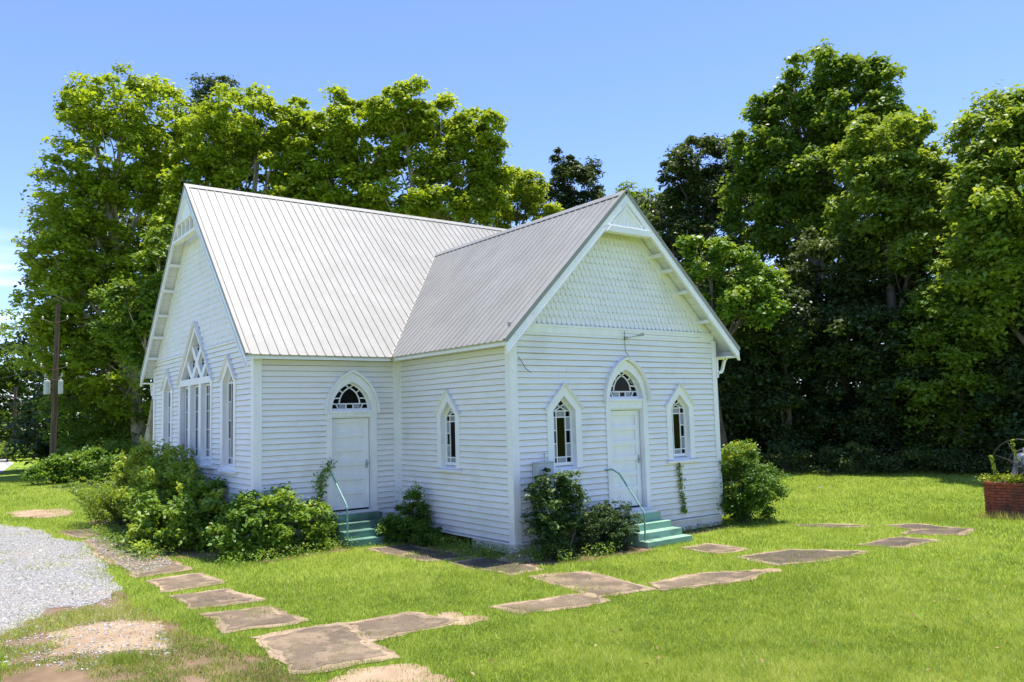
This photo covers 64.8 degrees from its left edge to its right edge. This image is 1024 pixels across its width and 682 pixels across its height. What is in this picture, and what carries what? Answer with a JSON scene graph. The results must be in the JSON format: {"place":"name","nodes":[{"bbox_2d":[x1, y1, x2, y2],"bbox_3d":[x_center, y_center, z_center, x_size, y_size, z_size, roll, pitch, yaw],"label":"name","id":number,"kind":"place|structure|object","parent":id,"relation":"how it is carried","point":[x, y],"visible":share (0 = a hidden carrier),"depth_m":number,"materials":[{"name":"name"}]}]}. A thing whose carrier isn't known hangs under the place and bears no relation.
{"place":"outdoors","nodes":[
{"label":"outdoors","id":0,"kind":"place"},
{"bbox_2d":[0,458,12,472],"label":"road","id":1,"kind":"structure","parent":0,"point":[4,464],"depth_m":58.19,"materials":[{"name":"grey asphalt"}]},
{"bbox_2d":[82,536,172,573],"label":"gravel","id":2,"kind":"structure","parent":0,"point":[96,547],"depth_m":15.70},
{"bbox_2d":[59,529,396,674],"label":"path","id":3,"kind":"structure","parent":0,"point":[310,642],"depth_m":10.42,"materials":[{"name":"brown stone"}]},
{"bbox_2d":[0,519,730,681],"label":"soil","id":4,"kind":"structure","parent":0,"point":[44,673],"depth_m":9.17,"materials":[{"name":"brown soil"}]},
{"bbox_2d":[57,472,132,528],"bbox_3d":[-10.406,4.191,21.690,3.485,1.389,3.172,2,-6,-37],"label":"shrub","id":5,"kind":"object","parent":4,"relation":"on","point":[104,498],"visible":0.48,"depth_m":20.82,"materials":[{"name":"green plant"}]},
{"bbox_2d":[65,643,171,671],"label":"grass tuft","id":6,"kind":"object","parent":4,"relation":"on","point":[119,658],"visible":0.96,"depth_m":8.97,"materials":[{"name":"green plant"}]},
{"bbox_2d":[106,436,200,525],"bbox_3d":[-8.808,3.475,19.694,1.831,2.425,3.007,2,-6,-37],"label":"shrub","id":7,"kind":"object","parent":4,"relation":"on","point":[125,478],"visible":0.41,"depth_m":19.48,"materials":[{"name":"green plant"}]},
{"bbox_2d":[119,456,236,555],"bbox_3d":[-7.326,3.509,17.686,2.498,1.926,4.147,2,-6,-37],"label":"shrub","id":8,"kind":"object","parent":4,"relation":"on","point":[184,519],"visible":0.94,"depth_m":16.98,"materials":[{"name":"green plant"}]},
{"bbox_2d":[77,521,361,568],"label":"weeds","id":9,"kind":"object","parent":4,"relation":"on","point":[113,538],"visible":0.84,"depth_m":16.04,"materials":[{"name":"green plant"}]},
{"bbox_2d":[202,481,334,560],"bbox_3d":[-4.792,3.539,16.011,2.625,1.424,1.497,2,-6,-37],"label":"shrub","id":10,"kind":"object","parent":4,"relation":"on","point":[270,522],"visible":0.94,"depth_m":15.74,"materials":[{"name":"green plant"}]},
{"bbox_2d":[312,510,343,545],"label":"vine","id":11,"kind":"object","parent":4,"relation":"on","point":[331,529],"visible":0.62,"depth_m":16.77,"materials":[{"name":"green plant"}]},
{"bbox_2d":[375,480,444,546],"bbox_3d":[-2.201,3.568,16.829,1.259,1.368,1.821,1,-6,-25],"label":"shrub","id":12,"kind":"object","parent":4,"relation":"on","point":[416,525],"visible":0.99,"depth_m":16.77,"materials":[{"name":"green plant"}]},
{"bbox_2d":[411,531,631,563],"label":"weeds","id":13,"kind":"object","parent":4,"relation":"on","point":[468,545],"visible":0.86,"depth_m":14.86,"materials":[{"name":"green plant"}]},
{"bbox_2d":[520,467,591,559],"bbox_3d":[0.796,3.152,14.748,1.244,1.670,1.314,-3,-5,18],"label":"shrub","id":14,"kind":"object","parent":4,"relation":"on","point":[552,529],"visible":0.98,"depth_m":14.57,"materials":[{"name":"green plant"}]},
{"bbox_2d":[572,496,645,552],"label":"shrub","id":15,"kind":"object","parent":4,"relation":"on","point":[606,531],"visible":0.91,"depth_m":15.22,"materials":[{"name":"green plant"}]},
{"bbox_2d":[681,518,779,532],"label":"weeds","id":16,"kind":"object","parent":4,"relation":"on","point":[723,521],"visible":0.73,"depth_m":17.89,"materials":[{"name":"green plant"}]},
{"bbox_2d":[6,509,781,681],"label":"bare sand","id":17,"kind":"structure","parent":0,"point":[385,673],"depth_m":9.86,"materials":[{"name":"beige sand"}]},
{"bbox_2d":[0,596,174,669],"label":"gravel","id":18,"kind":"structure","parent":17,"relation":"on","point":[100,651],"depth_m":10.01,"materials":[{"name":"grey gravel"}]},
{"bbox_2d":[464,547,504,556],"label":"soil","id":19,"kind":"structure","parent":0,"point":[484,550],"depth_m":15.36,"materials":[{"name":"brown soil"}]},
{"bbox_2d":[366,544,647,594],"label":"path","id":20,"kind":"structure","parent":0,"point":[581,579],"depth_m":13.60,"materials":[{"name":"brown stone"}]},
{"bbox_2d":[0,431,1023,681],"bbox_3d":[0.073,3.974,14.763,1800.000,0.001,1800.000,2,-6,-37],"label":"ground","id":21,"kind":"structure","parent":0,"point":[10,473],"depth_m":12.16,"materials":[{"name":"green plant"}]},
{"bbox_2d":[4,387,23,459],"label":"utility pole","id":22,"kind":"object","parent":21,"relation":"on","point":[15,397],"visible":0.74,"depth_m":66.16,"materials":[{"name":"brown wood"}]},
{"bbox_2d":[0,441,32,459],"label":"undergrowth","id":23,"kind":"object","parent":21,"relation":"on","point":[3,452],"visible":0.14,"depth_m":63.74,"materials":[{"name":"green plant"}]},
{"bbox_2d":[40,305,68,481],"bbox_3d":[-22.242,2.638,39.288,1.340,8.889,0.386,-2,-5,0],"label":"utility pole","id":24,"kind":"object","parent":21,"relation":"on","point":[57,386],"visible":0.97,"depth_m":39.27,"materials":[{"name":"brown wood"}]},
{"bbox_2d":[0,524,122,634],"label":"gravel drive","id":25,"kind":"structure","parent":21,"relation":"on","point":[51,545],"depth_m":14.30,"materials":[{"name":"grey gravel"}]},
{"bbox_2d":[0,301,145,457],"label":"woods","id":26,"kind":"object","parent":21,"relation":"on","point":[8,384],"visible":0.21,"depth_m":70.60,"materials":[{"name":"green plant"}]},
{"bbox_2d":[20,445,137,484],"bbox_3d":[-19.931,5.838,38.466,6.141,1.730,3.771,1,-6,-23],"label":"ivy bush","id":27,"kind":"object","parent":21,"relation":"on","point":[84,463],"visible":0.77,"depth_m":37.47,"materials":[{"name":"green plant"}]},
{"bbox_2d":[0,189,172,467],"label":"woods","id":28,"kind":"object","parent":21,"relation":"on","point":[40,447],"visible":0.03,"depth_m":48.86,"materials":[{"name":"green plant"}]},
{"bbox_2d":[85,308,91,448],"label":"tree trunk","id":29,"kind":"object","parent":21,"relation":"on","point":[88,391],"visible":0.02,"depth_m":48.38,"materials":[{"name":"brown plant"}]},
{"bbox_2d":[31,372,151,474],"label":"undergrowth","id":30,"kind":"object","parent":21,"relation":"on","point":[101,430],"visible":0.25,"depth_m":44.35,"materials":[{"name":"green plant"}]},
{"bbox_2d":[8,60,205,446],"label":"sycamore tree","id":31,"kind":"object","parent":21,"relation":"on","point":[82,275],"visible":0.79,"depth_m":43.98,"materials":[{"name":"green plant"}]},
{"bbox_2d":[85,224,173,463],"bbox_3d":[-17.010,0.682,36.800,4.280,11.963,4.655,2,-6,-37],"label":"sycamore tree","id":32,"kind":"object","parent":21,"relation":"on","point":[132,338],"visible":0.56,"depth_m":36.52,"materials":[{"name":"green plant"}]},
{"bbox_2d":[140,82,338,249],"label":"sycamore tree","id":33,"kind":"object","parent":21,"relation":"on","point":[213,168],"visible":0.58,"depth_m":44.22,"materials":[{"name":"green plant"}]},
{"bbox_2d":[276,81,409,211],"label":"sycamore tree","id":34,"kind":"object","parent":21,"relation":"on","point":[340,131],"visible":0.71,"depth_m":44.42,"materials":[{"name":"green plant"}]},
{"bbox_2d":[330,511,398,548],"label":"concrete steps","id":35,"kind":"structure","parent":21,"relation":"on","point":[363,526],"depth_m":16.92,"materials":[{"name":"green paint"}]},
{"bbox_2d":[330,471,348,539],"bbox_3d":[-3.626,3.508,16.857,0.035,1.606,0.902,2,-6,-37],"label":"handrail","id":36,"kind":"object","parent":35,"relation":"on","point":[344,502],"visible":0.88,"depth_m":16.61,"materials":[{"name":"metal"}]},
{"bbox_2d":[357,74,520,225],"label":"sycamore tree","id":37,"kind":"object","parent":21,"relation":"on","point":[488,176],"visible":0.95,"depth_m":44.60,"materials":[{"name":"green plant"}]},
{"bbox_2d":[140,183,740,552],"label":"church","id":38,"kind":"structure","parent":21,"relation":"on","point":[472,380],"depth_m":17.50,"materials":[{"name":"white paint"}]},
{"bbox_2d":[160,369,173,454],"bbox_3d":[-9.335,2.051,21.983,0.235,2.599,1.160,2,-6,-37],"label":"window","id":39,"kind":"structure","parent":38,"relation":"in","point":[167,389],"depth_m":22.24,"materials":[{"name":"paint"}]},
{"bbox_2d":[176,321,213,468],"bbox_3d":[-7.790,1.280,19.939,0.230,3.583,3.051,2,-6,-37],"label":"window","id":40,"kind":"structure","parent":38,"relation":"in","point":[198,435],"depth_m":20.11,"materials":[{"name":"paint"}]},
{"bbox_2d":[217,354,237,473],"bbox_3d":[-6.212,1.588,17.801,0.235,2.599,1.160,2,-6,-37],"label":"window","id":41,"kind":"structure","parent":38,"relation":"in","point":[227,374],"depth_m":18.02,"materials":[{"name":"paint"}]},
{"bbox_2d":[311,459,336,531],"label":"vine","id":42,"kind":"object","parent":38,"relation":"attached to","point":[322,488],"visible":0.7,"depth_m":17.10,"materials":[{"name":"green plant"}]},
{"bbox_2d":[324,370,379,516],"bbox_3d":[-3.525,2.198,17.697,1.288,3.129,0.290,2,-6,-37],"label":"door","id":43,"kind":"structure","parent":38,"relation":"in","point":[351,441],"depth_m":17.77,"materials":[{"name":"paint"}]},
{"bbox_2d":[433,389,462,472],"bbox_3d":[-1.279,1.845,16.727,0.235,1.694,0.990,2,-6,-37],"label":"window","id":44,"kind":"structure","parent":38,"relation":"in","point":[446,406],"depth_m":16.86,"materials":[{"name":"paint"}]},
{"bbox_2d":[544,382,587,472],"bbox_3d":[0.993,1.673,15.728,0.990,1.734,0.235,2,-6,-37],"label":"window","id":45,"kind":"structure","parent":38,"relation":"in","point":[573,422],"depth_m":15.81,"materials":[{"name":"paint"}]},
{"bbox_2d":[605,469,645,540],"bbox_3d":[2.276,3.300,15.931,0.878,1.531,0.198,-6,-7,38],"label":"handrail","id":46,"kind":"object","parent":38,"relation":"attached to","point":[638,503],"visible":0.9,"depth_m":15.77,"materials":[{"name":"metal"}]},
{"bbox_2d":[603,357,652,511],"bbox_3d":[2.364,1.924,16.721,1.288,3.179,0.290,2,-6,-37],"label":"door","id":47,"kind":"structure","parent":38,"relation":"in","point":[627,433],"depth_m":16.83,"materials":[{"name":"paint"}]},
{"bbox_2d":[676,463,687,513],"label":"vine","id":48,"kind":"object","parent":38,"relation":"attached to","point":[684,510],"visible":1,"depth_m":17.44,"materials":[{"name":"green plant"}]},
{"bbox_2d":[664,382,699,462],"bbox_3d":[3.657,1.779,17.706,0.990,1.734,0.235,2,-6,-37],"label":"window","id":49,"kind":"structure","parent":38,"relation":"in","point":[679,394],"depth_m":17.79,"materials":[{"name":"paint"}]},
{"bbox_2d":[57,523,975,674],"bbox_3d":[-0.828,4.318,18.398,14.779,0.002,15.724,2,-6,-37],"label":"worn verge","id":50,"kind":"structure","parent":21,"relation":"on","point":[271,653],"depth_m":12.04,"materials":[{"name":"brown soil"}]},
{"bbox_2d":[61,482,1008,674],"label":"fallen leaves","id":51,"kind":"object","parent":21,"relation":"on","point":[613,631],"visible":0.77,"depth_m":9.50,"materials":[{"name":"brown plant"}]},
{"bbox_2d":[617,511,692,548],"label":"concrete steps","id":52,"kind":"structure","parent":21,"relation":"on","point":[659,531],"depth_m":15.99,"materials":[{"name":"green paint"}]},
{"bbox_2d":[623,509,656,514],"bbox_3d":[2.540,3.499,16.433,1.080,0.050,0.120,2,-6,-37],"label":"doorstep board","id":53,"kind":"object","parent":52,"relation":"on","point":[648,511],"visible":0.51,"depth_m":16.53,"materials":[{"name":"paint"}]},
{"bbox_2d":[672,234,791,447],"bbox_3d":[8.722,0.587,31.849,4.799,9.829,3.635,-5,-6,33],"label":"maple tree","id":54,"kind":"object","parent":21,"relation":"on","point":[749,284],"visible":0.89,"depth_m":31.56,"materials":[{"name":"green plant"}]},
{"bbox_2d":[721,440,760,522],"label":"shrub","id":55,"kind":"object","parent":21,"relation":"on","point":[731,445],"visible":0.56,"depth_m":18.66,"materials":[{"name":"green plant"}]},
{"bbox_2d":[715,439,793,522],"bbox_3d":[5.383,3.231,18.681,2.178,1.967,1.834,2,-6,-37],"label":"shrub","id":56,"kind":"object","parent":21,"relation":"on","point":[754,495],"visible":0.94,"depth_m":18.30,"materials":[{"name":"green plant"}]},
{"bbox_2d":[891,507,989,523],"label":"grass tuft","id":57,"kind":"object","parent":21,"relation":"on","point":[931,518],"visible":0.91,"depth_m":18.15,"materials":[{"name":"green plant"}]},
{"bbox_2d":[880,272,1023,471],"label":"bushy tree","id":58,"kind":"object","parent":21,"relation":"on","point":[932,338],"visible":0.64,"depth_m":30.07,"materials":[{"name":"green plant"}]},
{"bbox_2d":[922,79,1023,356],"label":"sycamore tree","id":59,"kind":"object","parent":21,"relation":"on","point":[987,172],"visible":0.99,"depth_m":28.21,"materials":[{"name":"green plant"}]},
{"bbox_2d":[956,273,1023,460],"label":"bushy tree","id":60,"kind":"object","parent":21,"relation":"on","point":[989,403],"visible":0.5,"depth_m":28.84,"materials":[{"name":"green plant"}]},
{"bbox_2d":[976,509,1023,520],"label":"grass tuft","id":61,"kind":"object","parent":21,"relation":"on","point":[1000,515],"visible":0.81,"depth_m":17.95,"materials":[{"name":"green plant"}]},
{"bbox_2d":[982,481,1023,518],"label":"brick planter","id":62,"kind":"object","parent":21,"relation":"on","point":[1003,497],"visible":0.91,"depth_m":18.16,"materials":[{"name":"red brick"}]},
{"bbox_2d":[988,455,997,480],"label":"vine","id":63,"kind":"object","parent":62,"relation":"on","point":[993,467],"visible":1,"depth_m":18.35,"materials":[{"name":"green plant"}]},
{"bbox_2d":[975,473,1023,483],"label":"vine","id":64,"kind":"object","parent":62,"relation":"on","point":[1007,477],"visible":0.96,"depth_m":18.27,"materials":[{"name":"green plant"}]},
{"bbox_2d":[992,439,1023,482],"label":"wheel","id":65,"kind":"object","parent":62,"relation":"on","point":[1018,466],"visible":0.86,"depth_m":18.32,"materials":[{"name":"metal"}]},
{"bbox_2d":[1010,439,1020,460],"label":"vine","id":66,"kind":"object","parent":65,"relation":"attached to","point":[1012,444],"visible":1,"depth_m":18.15,"materials":[{"name":"green plant"}]},
{"bbox_2d":[0,0,1023,430],"label":"sky","id":67,"kind":"structure","parent":0,"point":[619,82],"materials":[{"name":"blue"}]},
{"bbox_2d":[497,550,551,561],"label":"soil","id":68,"kind":"structure","parent":0,"point":[519,558],"depth_m":14.56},
{"bbox_2d":[342,523,974,641],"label":"path","id":69,"kind":"structure","parent":0,"point":[399,624],"depth_m":12.13,"materials":[{"name":"brown stone"}]},
{"bbox_2d":[681,543,745,553],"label":"path","id":70,"kind":"structure","parent":0,"point":[710,547],"depth_m":15.19,"materials":[{"name":"beige stone"}]},
{"bbox_2d":[769,416,977,472],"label":"forest floor","id":71,"kind":"structure","parent":0,"point":[848,467],"depth_m":32.77,"materials":[{"name":"green plant"}]},
{"bbox_2d":[543,147,605,211],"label":"oak tree","id":72,"kind":"object","parent":71,"relation":"on","point":[566,195],"visible":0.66,"depth_m":57.98,"materials":[{"name":"green plant"}]},
{"bbox_2d":[612,179,684,231],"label":"oak tree","id":73,"kind":"object","parent":71,"relation":"on","point":[636,194],"visible":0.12,"depth_m":55.13,"materials":[{"name":"green plant"}]},
{"bbox_2d":[646,133,754,281],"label":"oak tree","id":74,"kind":"object","parent":71,"relation":"on","point":[682,165],"visible":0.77,"depth_m":44.77,"materials":[{"name":"green plant"}]},
{"bbox_2d":[680,262,749,449],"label":"bushy tree","id":75,"kind":"object","parent":71,"relation":"on","point":[720,379],"visible":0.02,"depth_m":34.67,"materials":[{"name":"green plant"}]},
{"bbox_2d":[718,285,833,469],"bbox_3d":[10.561,1.689,33.797,4.969,7.885,5.241,2,-6,-37],"label":"bushy tree","id":76,"kind":"object","parent":71,"relation":"on","point":[771,394],"visible":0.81,"depth_m":33.02,"materials":[{"name":"green plant"}]},
{"bbox_2d":[715,310,851,464],"bbox_3d":[11.502,1.357,36.220,7.211,8.921,4.475,-3,-5,19],"label":"oak tree","id":77,"kind":"object","parent":71,"relation":"on","point":[778,367],"visible":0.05,"depth_m":35.34,"materials":[{"name":"green plant"}]},
{"bbox_2d":[713,38,916,461],"bbox_3d":[14.723,-4.334,39.198,7.550,20.570,9.597,2,-6,-37],"label":"tulip tree","id":78,"kind":"object","parent":71,"relation":"on","point":[816,112],"visible":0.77,"depth_m":38.49,"materials":[{"name":"green plant"}]},
{"bbox_2d":[633,170,1023,442],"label":"woods","id":79,"kind":"object","parent":71,"relation":"on","point":[640,200],"visible":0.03,"depth_m":50.15,"materials":[{"name":"green plant"}]},
{"bbox_2d":[822,324,882,462],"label":"tree trunk","id":80,"kind":"object","parent":71,"relation":"on","point":[864,386],"visible":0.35,"depth_m":32.24,"materials":[{"name":"brown plant"}]},
{"bbox_2d":[770,225,958,465],"bbox_3d":[15.102,0.268,34.602,7.658,10.548,9.630,2,-6,-37],"label":"oak tree","id":81,"kind":"object","parent":71,"relation":"on","point":[851,281],"visible":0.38,"depth_m":34.03,"materials":[{"name":"green plant"}]},
{"bbox_2d":[787,300,946,469],"bbox_3d":[14.315,1.896,33.149,5.950,7.219,5.992,-3,-5,15],"label":"bushy tree","id":82,"kind":"object","parent":71,"relation":"on","point":[849,358],"visible":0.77,"depth_m":31.99,"materials":[{"name":"green plant"}]},
{"bbox_2d":[721,366,1019,475],"bbox_3d":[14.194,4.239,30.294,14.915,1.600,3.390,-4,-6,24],"label":"undergrowth","id":83,"kind":"object","parent":71,"relation":"on","point":[926,458],"visible":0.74,"depth_m":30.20,"materials":[{"name":"green plant"}]},
{"bbox_2d":[820,106,974,468],"bbox_3d":[16.007,-2.249,32.993,5.413,15.238,6.266,2,-6,-37],"label":"maple tree","id":84,"kind":"object","parent":71,"relation":"on","point":[901,182],"visible":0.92,"depth_m":32.52,"materials":[{"name":"green plant"}]},
{"bbox_2d":[898,313,1023,467],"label":"oak tree","id":85,"kind":"object","parent":71,"relation":"on","point":[1018,355],"visible":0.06,"depth_m":30.29,"materials":[{"name":"green plant"}]},
{"label":"forest floor","id":86,"kind":"structure","parent":0,"visible":0},
{"bbox_2d":[153,72,252,184],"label":"oak tree","id":87,"kind":"object","parent":86,"relation":"on","point":[199,92],"visible":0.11,"depth_m":60.07,"materials":[{"name":"green plant"}]},
{"bbox_2d":[451,216,535,226],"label":"woods","id":88,"kind":"object","parent":86,"relation":"on","point":[474,223],"depth_m":57.31,"materials":[{"name":"green plant"}]},
{"bbox_2d":[477,165,563,228],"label":"maple tree","id":89,"kind":"object","parent":86,"relation":"on","point":[529,192],"visible":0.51,"depth_m":50.19,"materials":[{"name":"green plant"}]}
]}

